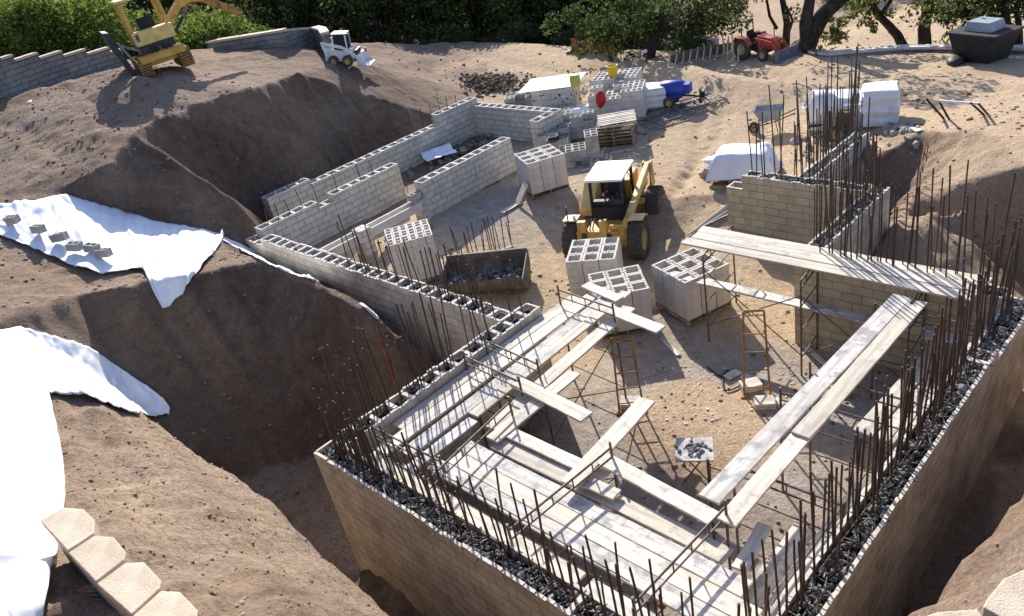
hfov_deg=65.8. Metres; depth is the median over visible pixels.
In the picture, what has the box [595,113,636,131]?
wooden pallet
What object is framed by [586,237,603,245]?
concrete block
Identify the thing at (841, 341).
cross brace
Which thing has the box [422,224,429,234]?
concrete block
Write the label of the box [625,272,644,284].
concrete block
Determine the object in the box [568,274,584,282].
concrete block
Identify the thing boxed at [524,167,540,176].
concrete block
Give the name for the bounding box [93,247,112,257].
concrete block
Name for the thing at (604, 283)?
concrete block
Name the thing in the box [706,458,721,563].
bracket post
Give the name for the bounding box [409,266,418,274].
concrete block
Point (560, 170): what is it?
concrete block
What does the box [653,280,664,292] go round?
concrete block
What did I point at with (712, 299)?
concrete block
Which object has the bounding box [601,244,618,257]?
concrete block
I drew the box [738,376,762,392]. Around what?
wood block
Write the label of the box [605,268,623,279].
concrete block
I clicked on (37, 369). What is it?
white tarp
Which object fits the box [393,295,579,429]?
plank
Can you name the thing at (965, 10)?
oak tree
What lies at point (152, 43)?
excavator
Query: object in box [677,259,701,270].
concrete block
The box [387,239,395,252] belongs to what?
concrete block
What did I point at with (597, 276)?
concrete block
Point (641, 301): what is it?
concrete block
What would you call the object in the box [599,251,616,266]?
concrete block
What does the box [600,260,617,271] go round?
concrete block
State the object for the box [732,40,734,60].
wooden stake
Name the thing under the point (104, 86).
clods
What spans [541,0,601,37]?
oak tree
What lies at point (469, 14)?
oak tree
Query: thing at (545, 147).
concrete block
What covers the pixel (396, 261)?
concrete block
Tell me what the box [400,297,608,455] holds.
plank
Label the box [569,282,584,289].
concrete block
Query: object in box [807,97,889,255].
block wall
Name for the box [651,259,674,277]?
concrete block
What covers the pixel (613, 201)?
rough terrain forklift
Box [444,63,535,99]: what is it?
rubble pile
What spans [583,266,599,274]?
concrete block
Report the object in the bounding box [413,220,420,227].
concrete block
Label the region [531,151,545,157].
concrete block
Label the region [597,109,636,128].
wooden pallet
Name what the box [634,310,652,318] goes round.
concrete block
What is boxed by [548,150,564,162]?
concrete block
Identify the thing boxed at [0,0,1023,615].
ground
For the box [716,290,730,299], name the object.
concrete block
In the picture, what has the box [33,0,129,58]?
bright bush
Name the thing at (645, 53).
marker post
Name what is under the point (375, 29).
oak tree
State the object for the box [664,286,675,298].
concrete block
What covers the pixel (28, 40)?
bright bush
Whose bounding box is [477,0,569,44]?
oak tree
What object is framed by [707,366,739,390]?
hose
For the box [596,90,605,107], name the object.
red cloth
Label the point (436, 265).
concrete block
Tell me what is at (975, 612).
wall cap
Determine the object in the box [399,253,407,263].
concrete block
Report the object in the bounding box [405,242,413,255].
concrete block
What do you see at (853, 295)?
block wall
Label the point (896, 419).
plank
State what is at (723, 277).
concrete block
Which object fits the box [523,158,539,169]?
concrete block
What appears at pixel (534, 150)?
concrete block
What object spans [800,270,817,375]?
scaffold frame
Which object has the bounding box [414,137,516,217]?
block wall
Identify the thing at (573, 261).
concrete block
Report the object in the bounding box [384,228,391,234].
concrete block
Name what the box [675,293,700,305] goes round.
concrete block
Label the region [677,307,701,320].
concrete block
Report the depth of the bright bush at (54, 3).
38.69 m
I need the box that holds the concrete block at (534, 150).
[526,147,541,154]
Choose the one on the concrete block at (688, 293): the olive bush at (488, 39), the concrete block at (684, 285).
the concrete block at (684, 285)
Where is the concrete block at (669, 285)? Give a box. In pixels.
[663,279,674,291]
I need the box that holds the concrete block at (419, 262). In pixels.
[416,259,423,266]
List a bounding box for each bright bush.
[0,0,78,57]
[0,14,47,57]
[3,0,103,55]
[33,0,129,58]
[53,0,156,58]
[103,13,140,58]
[128,21,180,55]
[134,9,188,28]
[172,17,216,48]
[175,11,241,49]
[187,3,269,48]
[234,21,273,34]
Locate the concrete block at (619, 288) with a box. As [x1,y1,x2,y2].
[611,284,631,300]
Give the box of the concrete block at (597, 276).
[588,271,606,281]
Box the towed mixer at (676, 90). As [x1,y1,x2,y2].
[660,80,704,107]
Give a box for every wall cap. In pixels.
[40,508,99,554]
[69,536,130,586]
[98,562,165,615]
[134,591,200,615]
[928,609,981,615]
[982,570,1023,615]
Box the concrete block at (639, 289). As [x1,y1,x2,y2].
[629,280,649,298]
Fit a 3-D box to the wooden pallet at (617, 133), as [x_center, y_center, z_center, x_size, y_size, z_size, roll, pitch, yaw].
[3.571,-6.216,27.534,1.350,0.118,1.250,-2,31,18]
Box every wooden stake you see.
[722,37,724,57]
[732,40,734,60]
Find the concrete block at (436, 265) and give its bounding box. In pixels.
[431,260,440,268]
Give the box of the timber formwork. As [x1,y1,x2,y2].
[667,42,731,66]
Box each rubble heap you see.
[406,133,491,178]
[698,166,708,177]
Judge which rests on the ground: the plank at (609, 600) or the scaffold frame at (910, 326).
the scaffold frame at (910, 326)
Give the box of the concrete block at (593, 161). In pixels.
[589,158,598,166]
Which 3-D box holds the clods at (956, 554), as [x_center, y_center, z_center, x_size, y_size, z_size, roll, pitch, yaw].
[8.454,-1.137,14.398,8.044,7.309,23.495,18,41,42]
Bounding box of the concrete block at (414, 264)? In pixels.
[408,257,416,268]
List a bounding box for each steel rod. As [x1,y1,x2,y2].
[687,205,726,235]
[691,207,726,233]
[695,209,726,231]
[699,211,727,228]
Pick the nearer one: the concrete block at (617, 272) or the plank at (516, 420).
the plank at (516, 420)
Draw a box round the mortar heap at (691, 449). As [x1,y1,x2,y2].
[673,437,712,456]
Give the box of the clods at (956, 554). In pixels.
[590,95,1023,606]
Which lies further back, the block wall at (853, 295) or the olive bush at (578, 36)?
the olive bush at (578, 36)
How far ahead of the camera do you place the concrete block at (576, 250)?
20.33 m
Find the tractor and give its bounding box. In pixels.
[733,18,802,63]
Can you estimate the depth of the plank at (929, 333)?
13.91 m
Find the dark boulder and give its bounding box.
[946,54,964,66]
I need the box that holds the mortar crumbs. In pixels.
[516,146,826,425]
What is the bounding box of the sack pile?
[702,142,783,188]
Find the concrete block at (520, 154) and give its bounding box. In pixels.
[514,151,528,162]
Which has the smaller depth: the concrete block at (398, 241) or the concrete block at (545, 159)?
the concrete block at (398, 241)
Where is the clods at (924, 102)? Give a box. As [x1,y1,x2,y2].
[353,17,1023,149]
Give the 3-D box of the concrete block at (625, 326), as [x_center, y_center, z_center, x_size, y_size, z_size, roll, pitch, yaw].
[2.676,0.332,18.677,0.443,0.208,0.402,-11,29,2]
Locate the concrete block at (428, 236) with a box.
[424,229,433,242]
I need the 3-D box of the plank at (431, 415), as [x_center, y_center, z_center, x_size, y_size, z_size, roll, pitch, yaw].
[-0.265,1.097,15.010,0.292,0.045,5.750,18,41,42]
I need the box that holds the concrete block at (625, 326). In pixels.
[618,323,635,331]
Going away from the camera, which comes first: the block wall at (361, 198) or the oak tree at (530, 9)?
the block wall at (361, 198)
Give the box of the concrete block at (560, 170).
[554,166,566,174]
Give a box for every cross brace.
[543,333,624,456]
[704,270,799,354]
[802,297,899,378]
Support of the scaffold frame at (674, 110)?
on the ground
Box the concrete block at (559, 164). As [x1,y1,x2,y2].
[553,160,565,168]
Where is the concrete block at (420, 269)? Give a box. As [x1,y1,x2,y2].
[418,265,425,272]
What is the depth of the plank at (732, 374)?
16.58 m
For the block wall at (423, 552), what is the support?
on the ground
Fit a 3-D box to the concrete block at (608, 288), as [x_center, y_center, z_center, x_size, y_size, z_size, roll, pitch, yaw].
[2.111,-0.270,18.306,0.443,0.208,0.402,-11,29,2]
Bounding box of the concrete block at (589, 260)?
[582,252,599,267]
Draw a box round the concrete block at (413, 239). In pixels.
[409,233,418,246]
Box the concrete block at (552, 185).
[544,181,556,190]
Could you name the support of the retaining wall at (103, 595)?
on the ground
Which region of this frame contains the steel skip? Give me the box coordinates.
[945,16,1023,63]
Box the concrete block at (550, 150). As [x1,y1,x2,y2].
[543,147,557,153]
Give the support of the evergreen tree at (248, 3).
on the ground
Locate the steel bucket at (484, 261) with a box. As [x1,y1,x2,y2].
[439,247,530,293]
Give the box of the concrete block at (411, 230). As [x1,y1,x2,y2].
[407,228,415,234]
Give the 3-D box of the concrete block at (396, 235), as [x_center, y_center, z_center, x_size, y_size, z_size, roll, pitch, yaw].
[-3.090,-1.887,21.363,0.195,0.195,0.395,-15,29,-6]
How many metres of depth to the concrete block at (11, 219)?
20.77 m
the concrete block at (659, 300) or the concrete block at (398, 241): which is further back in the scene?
the concrete block at (398, 241)
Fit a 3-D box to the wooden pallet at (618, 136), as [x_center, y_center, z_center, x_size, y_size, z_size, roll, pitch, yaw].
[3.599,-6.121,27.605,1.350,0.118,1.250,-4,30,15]
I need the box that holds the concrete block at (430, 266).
[425,263,432,270]
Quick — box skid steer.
[320,30,374,66]
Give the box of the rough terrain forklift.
[561,160,664,260]
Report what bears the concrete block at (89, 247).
on the white tarp at (169, 259)
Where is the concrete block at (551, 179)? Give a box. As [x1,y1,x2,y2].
[542,175,555,184]
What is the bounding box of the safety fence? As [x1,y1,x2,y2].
[570,38,615,53]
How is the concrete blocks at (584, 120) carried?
on the ground
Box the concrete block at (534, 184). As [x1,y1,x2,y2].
[526,179,542,188]
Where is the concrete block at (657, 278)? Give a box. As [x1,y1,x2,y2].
[652,273,663,284]
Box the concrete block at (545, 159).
[535,154,552,166]
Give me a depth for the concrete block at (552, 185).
24.75 m
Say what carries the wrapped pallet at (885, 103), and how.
on the ground
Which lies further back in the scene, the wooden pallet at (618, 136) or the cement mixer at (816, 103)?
the wooden pallet at (618, 136)
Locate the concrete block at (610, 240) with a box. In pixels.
[603,236,620,247]
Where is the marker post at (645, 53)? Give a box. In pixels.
[643,49,647,62]
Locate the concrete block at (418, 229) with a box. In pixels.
[415,226,423,232]
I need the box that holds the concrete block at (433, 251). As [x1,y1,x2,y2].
[427,245,436,255]
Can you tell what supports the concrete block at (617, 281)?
on the concrete block
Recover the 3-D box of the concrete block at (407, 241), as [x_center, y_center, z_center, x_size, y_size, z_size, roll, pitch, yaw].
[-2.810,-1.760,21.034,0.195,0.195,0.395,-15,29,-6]
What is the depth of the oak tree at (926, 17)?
30.87 m
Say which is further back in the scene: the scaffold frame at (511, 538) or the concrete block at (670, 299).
the concrete block at (670, 299)
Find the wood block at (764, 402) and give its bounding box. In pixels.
[754,395,776,409]
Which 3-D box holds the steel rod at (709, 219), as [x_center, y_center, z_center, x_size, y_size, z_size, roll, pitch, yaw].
[5.608,-2.541,21.712,1.766,0.451,0.036,-23,31,-19]
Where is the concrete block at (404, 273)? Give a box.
[403,269,410,276]
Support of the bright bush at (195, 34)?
on the ground
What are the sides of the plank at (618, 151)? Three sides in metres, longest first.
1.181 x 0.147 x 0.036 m
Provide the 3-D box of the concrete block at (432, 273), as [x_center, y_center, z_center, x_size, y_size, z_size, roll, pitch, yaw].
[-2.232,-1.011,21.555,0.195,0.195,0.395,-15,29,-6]
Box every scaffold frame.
[370,421,450,492]
[422,396,525,520]
[462,350,541,475]
[482,335,558,463]
[506,441,622,572]
[556,284,626,398]
[631,499,731,615]
[636,117,689,134]
[637,108,694,128]
[645,105,703,123]
[649,102,706,121]
[659,98,716,116]
[670,92,726,111]
[676,101,708,109]
[702,225,736,341]
[731,459,846,569]
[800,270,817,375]
[809,361,918,472]
[870,302,974,398]
[906,292,926,364]
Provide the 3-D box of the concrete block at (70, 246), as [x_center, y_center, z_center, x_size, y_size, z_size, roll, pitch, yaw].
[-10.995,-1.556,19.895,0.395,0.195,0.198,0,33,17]
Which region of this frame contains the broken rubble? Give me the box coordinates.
[450,266,522,282]
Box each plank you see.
[372,451,585,583]
[376,294,596,455]
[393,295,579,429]
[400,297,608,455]
[404,417,477,471]
[428,460,727,615]
[448,452,762,615]
[457,441,752,597]
[469,290,630,417]
[485,305,635,430]
[486,370,579,443]
[490,438,733,564]
[499,201,522,213]
[506,429,609,481]
[510,378,592,422]
[515,181,527,204]
[561,397,654,488]
[580,476,620,500]
[581,282,623,302]
[585,578,655,615]
[597,303,665,333]
[597,453,717,524]
[610,146,644,153]
[660,337,680,355]
[664,270,870,323]
[681,237,976,301]
[691,232,976,292]
[697,226,991,286]
[699,294,910,504]
[717,423,824,527]
[723,369,742,380]
[731,522,771,572]
[739,373,761,380]
[741,523,811,607]
[760,481,864,615]
[775,394,784,407]
[791,299,927,439]
[802,343,826,364]
[853,342,951,436]
[879,344,956,444]
[898,125,923,131]
[921,329,971,343]
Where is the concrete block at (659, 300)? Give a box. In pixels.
[655,295,665,306]
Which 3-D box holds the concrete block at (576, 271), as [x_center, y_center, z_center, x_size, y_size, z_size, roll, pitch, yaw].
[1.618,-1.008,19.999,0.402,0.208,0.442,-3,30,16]
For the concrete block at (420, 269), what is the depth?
21.26 m
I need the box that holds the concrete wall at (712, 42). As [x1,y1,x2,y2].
[679,36,718,47]
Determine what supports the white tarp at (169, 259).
on the ground
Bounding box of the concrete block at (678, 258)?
[666,253,689,264]
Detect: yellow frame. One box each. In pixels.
[611,335,642,414]
[740,309,773,398]
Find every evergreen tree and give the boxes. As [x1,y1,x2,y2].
[93,0,197,20]
[148,0,248,27]
[220,0,283,28]
[247,0,312,28]
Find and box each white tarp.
[0,194,223,307]
[0,326,169,615]
[223,236,379,319]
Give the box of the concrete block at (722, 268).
[704,258,728,276]
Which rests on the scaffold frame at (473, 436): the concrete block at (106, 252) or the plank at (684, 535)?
the plank at (684, 535)
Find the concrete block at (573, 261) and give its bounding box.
[565,254,582,268]
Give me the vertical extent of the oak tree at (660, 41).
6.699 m
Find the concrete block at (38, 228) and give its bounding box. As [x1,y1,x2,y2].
[29,224,46,233]
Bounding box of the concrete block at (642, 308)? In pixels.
[633,303,651,313]
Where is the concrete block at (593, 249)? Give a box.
[584,245,601,252]
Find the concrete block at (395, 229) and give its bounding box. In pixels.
[392,226,400,234]
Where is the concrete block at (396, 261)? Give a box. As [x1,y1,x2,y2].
[392,257,399,265]
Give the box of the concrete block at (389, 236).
[385,233,394,242]
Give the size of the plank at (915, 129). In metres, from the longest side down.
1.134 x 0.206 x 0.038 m
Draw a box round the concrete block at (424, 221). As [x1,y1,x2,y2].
[420,219,428,231]
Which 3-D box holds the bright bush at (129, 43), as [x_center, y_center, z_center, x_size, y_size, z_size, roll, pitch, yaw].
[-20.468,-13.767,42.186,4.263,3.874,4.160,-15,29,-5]
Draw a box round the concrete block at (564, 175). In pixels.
[555,172,567,180]
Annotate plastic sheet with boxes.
[420,143,456,161]
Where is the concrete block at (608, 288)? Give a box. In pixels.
[593,287,610,300]
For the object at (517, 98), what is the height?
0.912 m
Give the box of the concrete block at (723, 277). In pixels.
[715,272,729,281]
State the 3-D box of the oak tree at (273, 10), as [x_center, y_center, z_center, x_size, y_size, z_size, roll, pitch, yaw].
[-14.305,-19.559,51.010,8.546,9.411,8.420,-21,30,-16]
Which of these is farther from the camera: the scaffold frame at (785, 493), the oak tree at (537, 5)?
the oak tree at (537, 5)
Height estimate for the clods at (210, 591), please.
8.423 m
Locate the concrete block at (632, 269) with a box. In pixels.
[622,264,641,275]
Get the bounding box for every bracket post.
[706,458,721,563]
[779,387,793,489]
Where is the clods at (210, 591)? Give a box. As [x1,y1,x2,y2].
[51,397,386,615]
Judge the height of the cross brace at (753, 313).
1.418 m
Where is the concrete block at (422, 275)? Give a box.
[419,272,427,279]
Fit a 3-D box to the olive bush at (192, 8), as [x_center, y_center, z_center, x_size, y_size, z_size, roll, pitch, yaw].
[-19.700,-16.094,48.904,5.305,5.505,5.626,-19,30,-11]
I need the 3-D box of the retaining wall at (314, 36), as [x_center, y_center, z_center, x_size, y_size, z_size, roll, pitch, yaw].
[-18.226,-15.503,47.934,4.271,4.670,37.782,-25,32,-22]
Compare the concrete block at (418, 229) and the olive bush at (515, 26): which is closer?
the concrete block at (418, 229)
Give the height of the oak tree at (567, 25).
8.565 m
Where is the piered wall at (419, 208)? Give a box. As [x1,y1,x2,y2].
[319,197,430,258]
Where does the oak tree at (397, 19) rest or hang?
on the ground
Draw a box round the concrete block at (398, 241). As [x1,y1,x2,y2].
[394,237,402,250]
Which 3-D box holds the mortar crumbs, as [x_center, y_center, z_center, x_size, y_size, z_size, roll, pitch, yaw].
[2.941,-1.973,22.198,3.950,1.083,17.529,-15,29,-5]
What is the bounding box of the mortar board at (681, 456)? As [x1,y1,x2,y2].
[675,437,713,483]
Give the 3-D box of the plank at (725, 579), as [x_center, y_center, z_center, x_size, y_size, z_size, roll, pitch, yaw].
[1.038,2.880,11.445,5.200,0.052,0.292,18,41,42]
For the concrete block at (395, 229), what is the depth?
21.68 m
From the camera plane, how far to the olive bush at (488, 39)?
44.44 m
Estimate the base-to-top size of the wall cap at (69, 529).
0.100 m
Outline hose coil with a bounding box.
[546,134,559,142]
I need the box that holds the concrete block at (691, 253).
[681,247,704,258]
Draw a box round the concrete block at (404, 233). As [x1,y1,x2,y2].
[400,229,408,236]
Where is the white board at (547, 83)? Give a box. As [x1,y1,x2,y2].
[518,72,586,92]
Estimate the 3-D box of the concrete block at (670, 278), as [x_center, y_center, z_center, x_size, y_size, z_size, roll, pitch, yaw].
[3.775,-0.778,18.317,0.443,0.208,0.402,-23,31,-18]
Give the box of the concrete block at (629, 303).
[616,299,632,307]
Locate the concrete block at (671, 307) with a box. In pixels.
[666,301,676,313]
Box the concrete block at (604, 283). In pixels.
[591,279,609,294]
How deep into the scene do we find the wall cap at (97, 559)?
6.12 m
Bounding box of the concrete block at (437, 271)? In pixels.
[435,268,441,274]
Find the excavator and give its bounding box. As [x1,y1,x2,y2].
[99,0,241,76]
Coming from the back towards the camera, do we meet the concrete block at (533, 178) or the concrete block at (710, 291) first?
the concrete block at (533, 178)
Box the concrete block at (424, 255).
[420,249,429,257]
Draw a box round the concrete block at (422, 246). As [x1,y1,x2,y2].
[420,242,427,251]
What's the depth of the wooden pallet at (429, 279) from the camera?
21.47 m
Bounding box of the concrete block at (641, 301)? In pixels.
[632,296,650,305]
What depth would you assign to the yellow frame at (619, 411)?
15.77 m
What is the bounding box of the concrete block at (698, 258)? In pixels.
[692,253,715,263]
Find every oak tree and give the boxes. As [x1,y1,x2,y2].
[225,0,351,29]
[276,0,381,42]
[280,0,403,42]
[311,0,435,44]
[315,0,427,43]
[357,0,473,43]
[369,0,468,44]
[409,0,505,41]
[414,0,521,44]
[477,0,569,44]
[477,0,584,44]
[502,0,597,44]
[538,0,691,48]
[539,0,751,63]
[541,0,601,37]
[543,0,652,48]
[591,0,705,49]
[691,0,801,44]
[790,0,851,54]
[816,0,907,45]
[899,0,961,43]
[934,0,1023,44]
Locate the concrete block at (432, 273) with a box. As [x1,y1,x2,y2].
[425,267,434,277]
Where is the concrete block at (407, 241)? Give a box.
[401,235,410,248]
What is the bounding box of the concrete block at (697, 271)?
[689,265,714,278]
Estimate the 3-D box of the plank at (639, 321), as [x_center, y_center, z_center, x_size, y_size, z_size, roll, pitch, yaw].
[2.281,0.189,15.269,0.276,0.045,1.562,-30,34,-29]
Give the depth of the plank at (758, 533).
10.29 m
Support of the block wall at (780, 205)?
on the ground
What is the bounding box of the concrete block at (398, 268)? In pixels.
[393,260,401,271]
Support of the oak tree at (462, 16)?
on the ground
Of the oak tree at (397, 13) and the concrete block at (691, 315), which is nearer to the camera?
the concrete block at (691, 315)
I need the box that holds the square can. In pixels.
[569,73,580,86]
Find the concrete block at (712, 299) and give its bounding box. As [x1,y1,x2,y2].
[701,293,715,306]
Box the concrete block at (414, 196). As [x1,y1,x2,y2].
[407,190,421,201]
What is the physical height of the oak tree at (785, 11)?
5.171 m
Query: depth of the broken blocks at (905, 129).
22.18 m
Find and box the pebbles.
[120,114,1023,580]
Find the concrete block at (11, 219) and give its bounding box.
[2,214,21,224]
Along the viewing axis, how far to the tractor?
32.23 m
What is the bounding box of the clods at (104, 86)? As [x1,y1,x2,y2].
[0,62,569,529]
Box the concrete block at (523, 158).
[518,154,533,166]
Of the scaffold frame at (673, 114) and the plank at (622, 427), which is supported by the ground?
the scaffold frame at (673, 114)
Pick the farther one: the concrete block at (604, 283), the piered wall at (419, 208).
the piered wall at (419, 208)
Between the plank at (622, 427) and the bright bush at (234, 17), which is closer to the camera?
the plank at (622, 427)
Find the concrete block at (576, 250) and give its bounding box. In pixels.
[568,246,585,254]
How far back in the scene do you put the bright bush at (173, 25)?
44.18 m
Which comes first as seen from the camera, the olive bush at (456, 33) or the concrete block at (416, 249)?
the concrete block at (416, 249)
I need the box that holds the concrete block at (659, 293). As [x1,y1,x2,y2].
[654,287,665,299]
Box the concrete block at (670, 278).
[662,265,686,283]
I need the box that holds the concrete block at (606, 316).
[600,314,609,319]
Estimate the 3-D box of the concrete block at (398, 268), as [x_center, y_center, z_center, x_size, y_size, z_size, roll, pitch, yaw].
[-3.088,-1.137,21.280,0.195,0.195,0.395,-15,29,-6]
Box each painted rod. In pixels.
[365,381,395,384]
[376,326,395,383]
[920,141,925,169]
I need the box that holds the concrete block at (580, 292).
[570,289,586,295]
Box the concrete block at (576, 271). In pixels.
[567,267,583,275]
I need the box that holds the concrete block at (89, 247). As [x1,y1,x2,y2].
[82,242,100,252]
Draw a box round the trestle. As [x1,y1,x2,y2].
[925,98,987,119]
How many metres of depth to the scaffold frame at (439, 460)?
12.99 m
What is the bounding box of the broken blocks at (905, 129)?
[790,121,919,161]
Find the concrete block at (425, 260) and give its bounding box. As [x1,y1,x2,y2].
[423,257,431,264]
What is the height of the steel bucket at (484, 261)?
0.840 m
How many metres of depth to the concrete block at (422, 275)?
21.36 m
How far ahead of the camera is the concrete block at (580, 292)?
20.12 m
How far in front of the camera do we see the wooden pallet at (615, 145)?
27.29 m
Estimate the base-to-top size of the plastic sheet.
0.201 m
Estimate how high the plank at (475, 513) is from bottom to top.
0.052 m
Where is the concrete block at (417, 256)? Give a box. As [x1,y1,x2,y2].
[413,252,420,259]
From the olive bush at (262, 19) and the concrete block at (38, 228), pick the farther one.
the olive bush at (262, 19)
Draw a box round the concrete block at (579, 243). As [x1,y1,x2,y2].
[570,239,587,246]
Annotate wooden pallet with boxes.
[411,263,440,281]
[520,184,569,197]
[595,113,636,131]
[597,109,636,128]
[597,118,636,134]
[597,323,646,338]
[598,123,635,137]
[598,126,635,141]
[599,127,637,145]
[599,132,637,147]
[655,301,731,324]
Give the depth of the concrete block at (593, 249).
20.21 m
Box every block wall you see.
[245,214,512,363]
[254,161,406,245]
[261,97,476,219]
[312,257,554,492]
[313,388,740,615]
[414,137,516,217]
[470,102,563,140]
[529,112,556,147]
[726,181,743,229]
[740,217,1023,615]
[742,85,871,244]
[794,43,869,180]
[794,141,1015,371]
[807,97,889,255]
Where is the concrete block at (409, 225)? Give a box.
[406,222,413,234]
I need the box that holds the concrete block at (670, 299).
[665,294,676,306]
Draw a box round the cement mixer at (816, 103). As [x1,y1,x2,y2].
[803,90,851,141]
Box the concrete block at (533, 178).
[525,173,541,182]
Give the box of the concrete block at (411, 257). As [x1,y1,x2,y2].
[405,252,414,261]
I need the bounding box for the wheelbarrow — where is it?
[749,103,796,131]
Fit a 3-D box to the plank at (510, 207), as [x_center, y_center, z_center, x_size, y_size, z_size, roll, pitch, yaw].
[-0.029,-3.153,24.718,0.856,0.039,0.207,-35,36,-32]
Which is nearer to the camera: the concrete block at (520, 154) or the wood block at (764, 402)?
the wood block at (764, 402)
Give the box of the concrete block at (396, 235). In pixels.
[393,231,402,242]
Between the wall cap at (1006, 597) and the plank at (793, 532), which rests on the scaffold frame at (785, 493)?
the plank at (793, 532)
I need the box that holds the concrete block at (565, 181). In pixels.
[556,178,568,186]
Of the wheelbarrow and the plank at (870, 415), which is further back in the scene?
the wheelbarrow
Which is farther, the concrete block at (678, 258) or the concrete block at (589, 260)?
the concrete block at (589, 260)
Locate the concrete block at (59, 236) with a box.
[49,231,69,242]
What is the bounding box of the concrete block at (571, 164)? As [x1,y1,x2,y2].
[566,160,576,167]
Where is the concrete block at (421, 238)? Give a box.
[416,231,425,244]
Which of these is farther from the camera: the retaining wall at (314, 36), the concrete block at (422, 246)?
the retaining wall at (314, 36)
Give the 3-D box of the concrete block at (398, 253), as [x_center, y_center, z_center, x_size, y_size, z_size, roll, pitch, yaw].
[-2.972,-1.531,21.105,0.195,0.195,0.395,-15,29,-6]
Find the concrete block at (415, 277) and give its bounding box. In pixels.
[412,268,420,279]
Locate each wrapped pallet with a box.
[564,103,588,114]
[645,82,665,110]
[809,88,860,134]
[841,96,860,131]
[860,80,900,129]
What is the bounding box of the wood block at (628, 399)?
[620,396,639,409]
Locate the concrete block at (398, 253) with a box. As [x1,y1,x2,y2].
[397,249,403,256]
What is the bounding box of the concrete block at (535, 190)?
[528,185,543,194]
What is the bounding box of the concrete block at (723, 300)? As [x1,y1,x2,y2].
[716,294,730,306]
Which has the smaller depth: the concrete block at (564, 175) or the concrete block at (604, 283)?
the concrete block at (604, 283)
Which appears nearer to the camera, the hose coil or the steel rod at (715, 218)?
the steel rod at (715, 218)
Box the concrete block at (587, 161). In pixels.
[583,157,592,164]
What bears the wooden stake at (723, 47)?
on the ground
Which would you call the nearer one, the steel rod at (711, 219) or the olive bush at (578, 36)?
the steel rod at (711, 219)
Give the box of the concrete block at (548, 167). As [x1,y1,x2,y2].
[540,163,553,172]
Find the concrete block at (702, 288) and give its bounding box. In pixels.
[700,274,714,291]
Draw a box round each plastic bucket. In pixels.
[606,62,617,76]
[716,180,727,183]
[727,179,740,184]
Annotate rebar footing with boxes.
[449,209,512,253]
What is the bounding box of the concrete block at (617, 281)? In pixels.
[608,276,627,288]
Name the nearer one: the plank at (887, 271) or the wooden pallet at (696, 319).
the plank at (887, 271)
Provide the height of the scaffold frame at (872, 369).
2.170 m
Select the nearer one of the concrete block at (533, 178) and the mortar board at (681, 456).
the mortar board at (681, 456)
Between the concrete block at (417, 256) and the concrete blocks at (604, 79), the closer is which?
the concrete block at (417, 256)
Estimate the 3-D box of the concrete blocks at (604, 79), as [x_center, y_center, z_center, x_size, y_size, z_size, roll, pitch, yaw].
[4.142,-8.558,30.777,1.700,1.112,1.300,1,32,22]
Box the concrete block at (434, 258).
[430,254,438,261]
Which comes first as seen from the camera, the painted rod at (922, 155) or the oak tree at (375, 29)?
the painted rod at (922, 155)
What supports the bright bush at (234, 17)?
on the ground
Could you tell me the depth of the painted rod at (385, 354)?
17.39 m
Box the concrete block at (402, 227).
[399,224,406,230]
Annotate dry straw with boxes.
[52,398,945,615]
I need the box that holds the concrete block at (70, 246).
[65,241,82,251]
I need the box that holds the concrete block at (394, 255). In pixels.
[389,250,397,259]
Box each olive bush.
[128,5,157,22]
[146,2,210,24]
[187,8,242,34]
[243,16,291,28]
[394,36,416,43]
[443,26,474,42]
[479,35,499,42]
[494,19,540,43]
[549,27,589,45]
[570,16,618,45]
[618,42,641,48]
[642,43,676,50]
[664,17,718,50]
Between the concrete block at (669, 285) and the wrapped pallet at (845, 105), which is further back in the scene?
the wrapped pallet at (845, 105)
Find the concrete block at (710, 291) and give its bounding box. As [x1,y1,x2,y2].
[700,287,715,298]
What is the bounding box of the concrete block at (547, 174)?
[541,169,554,178]
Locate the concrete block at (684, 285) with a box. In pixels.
[674,271,699,290]
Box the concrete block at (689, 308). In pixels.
[676,300,700,313]
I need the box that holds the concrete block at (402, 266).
[401,260,409,270]
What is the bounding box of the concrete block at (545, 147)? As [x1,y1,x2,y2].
[538,144,553,150]
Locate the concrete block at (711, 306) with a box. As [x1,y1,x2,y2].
[701,301,716,313]
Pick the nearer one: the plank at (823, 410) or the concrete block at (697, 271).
the plank at (823, 410)
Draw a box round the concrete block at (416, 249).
[412,245,419,252]
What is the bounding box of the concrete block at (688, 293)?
[674,281,699,297]
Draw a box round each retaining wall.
[0,47,122,99]
[56,532,128,615]
[204,25,331,49]
[808,44,1023,56]
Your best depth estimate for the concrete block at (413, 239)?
20.91 m
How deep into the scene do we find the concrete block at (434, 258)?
21.21 m
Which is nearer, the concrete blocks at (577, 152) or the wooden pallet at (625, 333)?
the wooden pallet at (625, 333)
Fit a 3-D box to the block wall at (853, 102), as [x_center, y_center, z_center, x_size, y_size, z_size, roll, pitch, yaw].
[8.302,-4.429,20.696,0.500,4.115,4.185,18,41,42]
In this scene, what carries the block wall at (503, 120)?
on the ground
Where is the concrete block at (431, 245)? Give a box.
[426,241,435,248]

